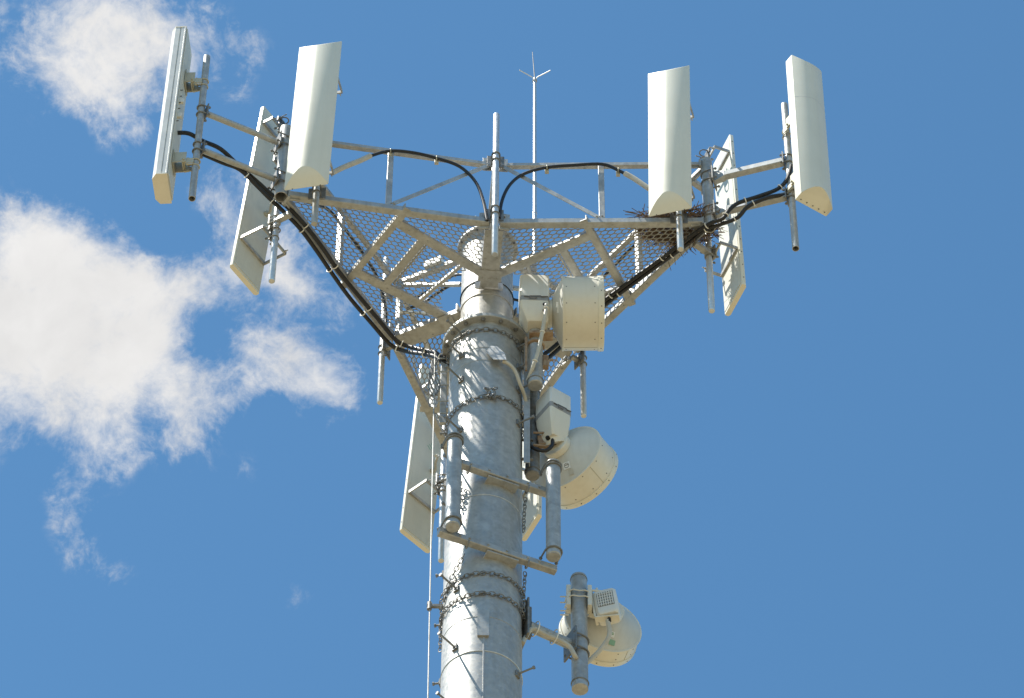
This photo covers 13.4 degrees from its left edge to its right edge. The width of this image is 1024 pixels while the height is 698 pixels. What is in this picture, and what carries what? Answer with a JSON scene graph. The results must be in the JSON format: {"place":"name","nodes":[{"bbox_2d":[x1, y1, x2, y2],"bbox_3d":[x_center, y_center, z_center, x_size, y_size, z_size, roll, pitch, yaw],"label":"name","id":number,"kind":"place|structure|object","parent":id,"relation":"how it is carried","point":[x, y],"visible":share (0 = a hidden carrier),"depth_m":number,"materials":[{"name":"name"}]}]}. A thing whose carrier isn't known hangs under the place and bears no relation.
{"place":"outdoors","nodes":[
{"label":"outdoors","id":0,"kind":"place"},
{"bbox_2d":[0,0,1023,697],"label":"sky","id":1,"kind":"structure","parent":0,"point":[816,489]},
{"bbox_3d":[-0.350,18.876,12.867,2.500,0.246,2.500,1,-52,0],"label":"concrete footing","id":2,"kind":"object","parent":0,"visible":0},
{"bbox_2d":[432,226,535,697],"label":"monopole","id":3,"kind":"object","parent":2,"relation":"on","point":[482,647],"visible":0.84,"depth_m":35.09,"materials":[{"name":"metal"}]},
{"bbox_2d":[427,352,442,697],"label":"safety cable","id":4,"kind":"object","parent":3,"relation":"attached to","point":[430,606],"visible":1,"depth_m":34.92,"materials":[{"name":"metal"}]},
{"bbox_2d":[428,358,448,424],"bbox_3d":[-0.618,0.335,36.717,0.204,0.850,0.083,13,-53,-10],"label":"cable hanger","id":5,"kind":"object","parent":3,"relation":"attached to","point":[442,388],"visible":1,"depth_m":36.73,"materials":[{"name":"metal"}]},
{"bbox_2d":[438,553,464,651],"bbox_3d":[-0.488,1.985,34.212,0.066,0.822,0.387,24,-56,-17],"label":"chain","id":6,"kind":"object","parent":3,"relation":"attached to","point":[443,601],"visible":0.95,"depth_m":34.30,"materials":[{"name":"metal"}]},
{"bbox_2d":[461,481,462,508],"bbox_3d":[-0.414,1.177,35.080,0.045,0.325,0.043,-25,-56,18],"label":"chain","id":7,"kind":"object","parent":3,"relation":"hanging from","point":[462,493],"visible":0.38,"depth_m":35.10,"materials":[{"name":"metal"}]},
{"bbox_2d":[438,591,525,630],"bbox_3d":[-0.234,2.161,34.278,0.692,0.080,0.692,1,-52,0],"label":"chain","id":8,"kind":"object","parent":3,"relation":"attached to","point":[482,593],"visible":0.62,"depth_m":34.12,"materials":[{"name":"metal"}]},
{"bbox_2d":[439,570,525,612],"bbox_3d":[-0.234,2.019,34.459,0.693,0.079,0.693,1,-52,0],"label":"chain","id":9,"kind":"object","parent":3,"relation":"attached to","point":[494,573],"visible":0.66,"depth_m":34.29,"materials":[{"name":"metal"}]},
{"bbox_2d":[444,387,523,437],"bbox_3d":[-0.224,0.629,36.214,0.683,0.176,0.717,1,-52,0],"label":"chain","id":10,"kind":"object","parent":3,"relation":"attached to","point":[487,396],"visible":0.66,"depth_m":36.05,"materials":[{"name":"metal"}]},
{"bbox_2d":[446,327,523,371],"bbox_3d":[-0.220,0.088,36.935,0.682,0.039,0.680,1,-52,0],"label":"chain","id":11,"kind":"object","parent":3,"relation":"attached to","point":[471,331],"visible":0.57,"depth_m":36.78,"materials":[{"name":"metal"}]},
{"bbox_2d":[192,103,795,482],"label":"antenna platform","id":12,"kind":"structure","parent":3,"relation":"attached to","point":[490,272],"depth_m":37.23,"materials":[{"name":"metal"}]},
{"bbox_2d":[188,54,209,201],"bbox_3d":[-2.651,-1.890,36.970,0.060,2.090,0.060,1,-52,0],"label":"antenna pipe","id":13,"kind":"object","parent":12,"relation":"attached to","point":[198,134],"visible":1,"depth_m":36.91,"materials":[{"name":"metal"}]},
{"bbox_2d":[152,26,208,203],"bbox_3d":[-2.780,-2.012,37.111,0.373,2.054,0.324,-2,-49,4],"label":"panel antenna","id":14,"kind":"object","parent":13,"relation":"attached to","point":[171,160],"visible":1,"depth_m":36.90,"materials":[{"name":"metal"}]},
{"bbox_2d":[268,201,280,283],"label":"antenna pipe","id":15,"kind":"object","parent":12,"relation":"attached to","point":[273,258],"visible":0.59,"depth_m":36.47,"materials":[{"name":"metal"}]},
{"bbox_2d":[230,106,288,294],"bbox_3d":[-2.027,-1.351,37.316,0.381,2.200,0.385,-25,-56,24],"label":"panel antenna","id":16,"kind":"object","parent":15,"relation":"attached to","point":[253,237],"visible":0.79,"depth_m":37.06,"materials":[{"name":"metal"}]},
{"bbox_2d":[177,131,449,360],"bbox_3d":[-1.757,-0.809,37.017,2.839,1.115,0.508,33,-59,-23],"label":"feeder cable","id":17,"kind":"object","parent":12,"relation":"attached to","point":[295,214],"visible":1,"depth_m":37.09,"materials":[{"name":"black rubber"}]},
{"bbox_2d":[308,185,325,225],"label":"antenna pipe","id":18,"kind":"object","parent":12,"relation":"attached to","point":[316,194],"visible":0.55,"depth_m":36.67,"materials":[{"name":"metal"}]},
{"bbox_2d":[284,41,342,189],"bbox_3d":[-1.676,-1.931,37.308,0.381,2.033,0.414,-8,-51,9],"label":"panel antenna","id":19,"kind":"object","parent":18,"relation":"attached to","point":[309,163],"visible":1,"depth_m":37.10,"materials":[{"name":"plastic"}]},
{"bbox_2d":[202,154,448,364],"bbox_3d":[-1.701,-0.649,36.989,2.653,0.950,0.542,33,-59,-23],"label":"feeder cable","id":20,"kind":"object","parent":12,"relation":"attached to","point":[323,261],"visible":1,"depth_m":37.11,"materials":[{"name":"black rubber"}]},
{"bbox_2d":[306,203,387,324],"bbox_3d":[-1.423,-0.772,37.709,0.029,0.771,1.338,-25,-56,18],"label":"feeder cable","id":21,"kind":"object","parent":12,"relation":"attached to","point":[362,252],"visible":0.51,"depth_m":38.02,"materials":[{"name":"black rubber"}]},
{"bbox_2d":[377,257,392,404],"bbox_3d":[-1.118,-0.174,37.981,0.088,2.055,0.146,-21,-55,16],"label":"mounting pipe","id":22,"kind":"object","parent":12,"relation":"attached to","point":[383,352],"visible":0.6,"depth_m":37.61,"materials":[{"name":"metal"}]},
{"bbox_2d":[332,148,488,221],"bbox_3d":[-0.874,-1.434,37.181,1.373,0.863,0.071,8,-52,-6],"label":"feeder cable","id":23,"kind":"object","parent":12,"relation":"attached to","point":[390,151],"visible":1,"depth_m":37.35,"materials":[{"name":"black rubber"}]},
{"bbox_2d":[400,310,431,315],"bbox_3d":[-0.743,-0.306,37.649,0.451,0.029,0.030,3,-52,-2],"label":"conduit","id":24,"kind":"object","parent":12,"relation":"on","point":[417,312],"visible":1,"depth_m":37.63,"materials":[{"name":"grey metal"}]},
{"bbox_2d":[424,255,443,268],"bbox_3d":[-0.682,-0.739,38.359,0.160,0.090,0.100,-21,-55,16],"label":"junction box","id":25,"kind":"object","parent":12,"relation":"attached to","point":[433,262],"visible":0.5,"depth_m":38.32,"materials":[{"name":"white metal"}]},
{"bbox_2d":[438,396,447,562],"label":"antenna pipe","id":26,"kind":"object","parent":12,"relation":"attached to","point":[443,470],"visible":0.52,"depth_m":38.33,"materials":[{"name":"metal"}]},
{"bbox_2d":[400,364,448,552],"bbox_3d":[-0.668,0.890,39.072,0.366,2.220,0.371,-34,-60,29],"label":"panel antenna","id":27,"kind":"object","parent":26,"relation":"attached to","point":[415,526],"visible":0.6,"depth_m":38.81,"materials":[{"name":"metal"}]},
{"bbox_2d":[487,113,503,256],"bbox_3d":[-0.142,-1.415,37.293,0.148,2.045,0.092,1,-52,0],"label":"mounting pipe","id":28,"kind":"object","parent":12,"relation":"attached to","point":[495,160],"visible":1,"depth_m":37.25,"materials":[{"name":"metal"}]},
{"bbox_2d":[522,429,541,540],"bbox_3d":[0.038,0.831,39.175,0.375,2.200,0.351,21,-54,-15],"label":"panel antenna","id":29,"kind":"object","parent":12,"relation":"attached to","point":[534,510],"visible":0.11,"depth_m":38.45,"materials":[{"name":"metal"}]},
{"bbox_2d":[519,52,549,271],"bbox_3d":[0.206,-1.691,39.653,0.295,3.480,0.234,1,-52,0],"label":"lightning rod","id":30,"kind":"object","parent":12,"relation":"attached to","point":[534,212],"visible":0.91,"depth_m":39.68,"materials":[{"name":"metal"}]},
{"bbox_2d":[499,162,648,218],"bbox_3d":[0.534,-1.350,37.257,1.311,0.794,0.070,0,-52,1],"label":"feeder cable","id":31,"kind":"object","parent":12,"relation":"attached to","point":[630,176],"visible":1,"depth_m":37.45,"materials":[{"name":"black rubber"}]},
{"bbox_2d":[574,271,586,417],"bbox_3d":[0.612,-0.054,38.005,0.088,2.030,0.146,28,-57,-20],"label":"mounting pipe","id":32,"kind":"object","parent":12,"relation":"attached to","point":[581,363],"visible":0.52,"depth_m":37.58,"materials":[{"name":"metal"}]},
{"bbox_2d":[580,233,647,351],"bbox_3d":[1.010,-0.617,37.816,0.029,0.771,1.338,33,-59,-23],"label":"feeder cable","id":33,"kind":"object","parent":12,"relation":"attached to","point":[619,261],"visible":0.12,"depth_m":38.13,"materials":[{"name":"black rubber"}]},
{"bbox_2d":[543,164,792,354],"bbox_3d":[1.247,-0.711,37.109,2.644,1.139,0.308,-28,-57,20],"label":"feeder cable","id":34,"kind":"object","parent":12,"relation":"attached to","point":[674,248],"visible":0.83,"depth_m":37.01,"materials":[{"name":"black rubber"}]},
{"bbox_2d":[549,193,786,358],"bbox_3d":[1.226,-0.550,36.995,2.573,0.840,0.328,-27,-57,20],"label":"feeder cable","id":35,"kind":"object","parent":12,"relation":"attached to","point":[675,252],"visible":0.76,"depth_m":36.96,"materials":[{"name":"black rubber"}]},
{"bbox_2d":[623,200,728,269],"bbox_3d":[1.398,-0.998,37.032,0.908,0.388,0.635,1,-52,0],"label":"bird nest","id":36,"kind":"object","parent":12,"relation":"on","point":[698,214],"visible":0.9,"depth_m":37.09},
{"bbox_2d":[670,210,687,251],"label":"antenna pipe","id":37,"kind":"object","parent":12,"relation":"attached to","point":[679,219],"visible":0.38,"depth_m":36.80,"materials":[{"name":"metal"}]},
{"bbox_2d":[648,65,694,216],"bbox_3d":[1.380,-1.719,37.434,0.373,2.023,0.424,-11,-51,11],"label":"panel antenna","id":38,"kind":"object","parent":37,"relation":"attached to","point":[670,117],"visible":1,"depth_m":37.23,"materials":[{"name":"plastic"}]},
{"bbox_2d":[702,193,714,312],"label":"antenna pipe","id":39,"kind":"object","parent":12,"relation":"attached to","point":[710,285],"visible":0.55,"depth_m":36.70,"materials":[{"name":"metal"}]},
{"bbox_2d":[695,135,745,315],"bbox_3d":[1.755,-1.119,37.502,0.307,2.190,0.366,18,-55,-14],"label":"panel antenna","id":40,"kind":"object","parent":39,"relation":"attached to","point":[730,246],"visible":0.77,"depth_m":37.22,"materials":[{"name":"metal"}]},
{"bbox_2d":[781,102,798,251],"bbox_3d":[2.370,-1.482,37.140,0.060,2.100,0.060,1,-52,0],"label":"antenna pipe","id":41,"kind":"object","parent":12,"relation":"attached to","point":[791,199],"visible":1,"depth_m":36.89,"materials":[{"name":"metal"}]},
{"bbox_2d":[782,55,832,215],"bbox_3d":[2.518,-1.750,37.192,0.329,2.005,0.479,6,-52,-4],"label":"panel antenna","id":42,"kind":"object","parent":41,"relation":"attached to","point":[810,174],"visible":1,"depth_m":36.95,"materials":[{"name":"plastic"}]},
{"bbox_2d":[437,431,562,574],"bbox_3d":[-0.085,1.220,34.866,1.034,1.272,0.243,19,-54,-14],"label":"pipe frame","id":43,"kind":"object","parent":3,"relation":"attached to","point":[457,464],"visible":1,"depth_m":34.72,"materials":[{"name":"metal"}]},
{"bbox_2d":[522,571,526,612],"bbox_3d":[0.097,1.918,34.392,0.037,0.437,0.073,13,-53,-9],"label":"chain","id":44,"kind":"object","parent":3,"relation":"hanging from","point":[524,597],"visible":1,"depth_m":34.38,"materials":[{"name":"metal"}]},
{"bbox_2d":[522,497,526,532],"bbox_3d":[0.100,1.340,35.132,0.037,0.399,0.071,14,-53,-10],"label":"chain","id":45,"kind":"object","parent":3,"relation":"hanging from","point":[524,508],"visible":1,"depth_m":35.14,"materials":[{"name":"metal"}]},
{"bbox_2d":[521,334,532,465],"bbox_3d":[0.114,0.344,36.485,0.131,1.980,0.060,1,-52,0],"label":"cable channel","id":46,"kind":"object","parent":3,"relation":"attached to","point":[526,440],"visible":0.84,"depth_m":36.10,"materials":[{"name":"metal"}]},
{"bbox_2d":[524,391,555,480],"bbox_3d":[0.233,0.655,36.226,0.298,1.130,0.183,-21,-55,16],"label":"dish pipe","id":47,"kind":"object","parent":3,"relation":"attached to","point":[531,471],"visible":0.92,"depth_m":36.02,"materials":[{"name":"metal"}]},
{"bbox_2d":[536,386,571,444],"bbox_3d":[0.357,0.613,36.214,0.259,0.576,0.271,29,-57,-20],"label":"radio unit","id":48,"kind":"object","parent":47,"relation":"attached to","point":[553,410],"visible":1,"depth_m":36.14,"materials":[{"name":"metal"}]},
{"bbox_2d":[530,438,554,452],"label":"radio cable","id":49,"kind":"object","parent":48,"relation":"attached to","point":[548,449],"visible":1,"depth_m":35.89,"materials":[{"name":"black rubber"}]},
{"bbox_2d":[534,426,617,509],"bbox_3d":[0.479,0.932,36.166,0.684,0.688,0.451,-28,-57,20],"label":"microwave dish","id":50,"kind":"object","parent":47,"relation":"attached to","point":[586,457],"visible":0.76,"depth_m":35.97,"materials":[{"name":"metal"}]},
{"bbox_2d":[525,328,555,391],"bbox_3d":[0.240,0.045,36.612,0.266,0.810,0.182,1,-52,0],"label":"dish pipe","id":51,"kind":"object","parent":3,"relation":"attached to","point":[535,381],"visible":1,"depth_m":36.54,"materials":[{"name":"metal"}]},
{"bbox_2d":[518,274,548,333],"bbox_3d":[0.210,-0.372,37.041,0.301,0.570,0.261,2,-52,-2],"label":"radio unit","id":52,"kind":"object","parent":51,"relation":"attached to","point":[533,294],"visible":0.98,"depth_m":36.92,"materials":[{"name":"metal"}]},
{"bbox_2d":[526,303,548,379],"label":"radio cable","id":53,"kind":"object","parent":51,"relation":"attached to","point":[542,332],"visible":1,"depth_m":36.53,"materials":[{"name":"grey plastic"}]},
{"bbox_2d":[522,597,589,662],"bbox_3d":[0.343,2.269,34.384,0.606,0.420,0.199,23,-56,-17],"label":"standoff arm","id":54,"kind":"object","parent":3,"relation":"attached to","point":[571,637],"visible":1,"depth_m":34.34},
{"bbox_2d":[522,619,611,664],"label":"radio cable","id":55,"kind":"object","parent":54,"relation":"attached to","point":[594,655],"visible":1,"depth_m":34.28,"materials":[{"name":"grey rubber"}]},
{"bbox_2d":[560,572,600,695],"bbox_3d":[0.588,2.249,34.583,0.403,1.340,0.189,12,-53,-9],"label":"dish pipe","id":56,"kind":"object","parent":54,"relation":"attached to","point":[578,601],"visible":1,"depth_m":34.66,"materials":[{"name":"metal"}]},
{"bbox_2d":[559,603,641,666],"bbox_3d":[0.737,2.207,35.044,0.654,0.658,0.354,14,-53,-11],"label":"microwave dish","id":57,"kind":"object","parent":56,"relation":"attached to","point":[619,649],"visible":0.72,"depth_m":34.89,"materials":[{"name":"metal"}]},
{"bbox_2d":[592,588,621,625],"bbox_3d":[0.748,2.063,34.843,0.214,0.416,0.158,-13,-53,3],"label":"radio unit","id":58,"kind":"object","parent":56,"relation":"attached to","point":[605,603],"visible":1,"depth_m":34.75,"materials":[{"name":"white plastic"}]},
{"bbox_2d":[548,275,604,351],"bbox_3d":[0.532,-0.304,37.030,0.503,0.653,0.649,1,-52,0],"label":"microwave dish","id":59,"kind":"object","parent":3,"relation":"attached to","point":[576,320],"visible":0.99,"depth_m":36.77,"materials":[{"name":"metal"}]}
]}

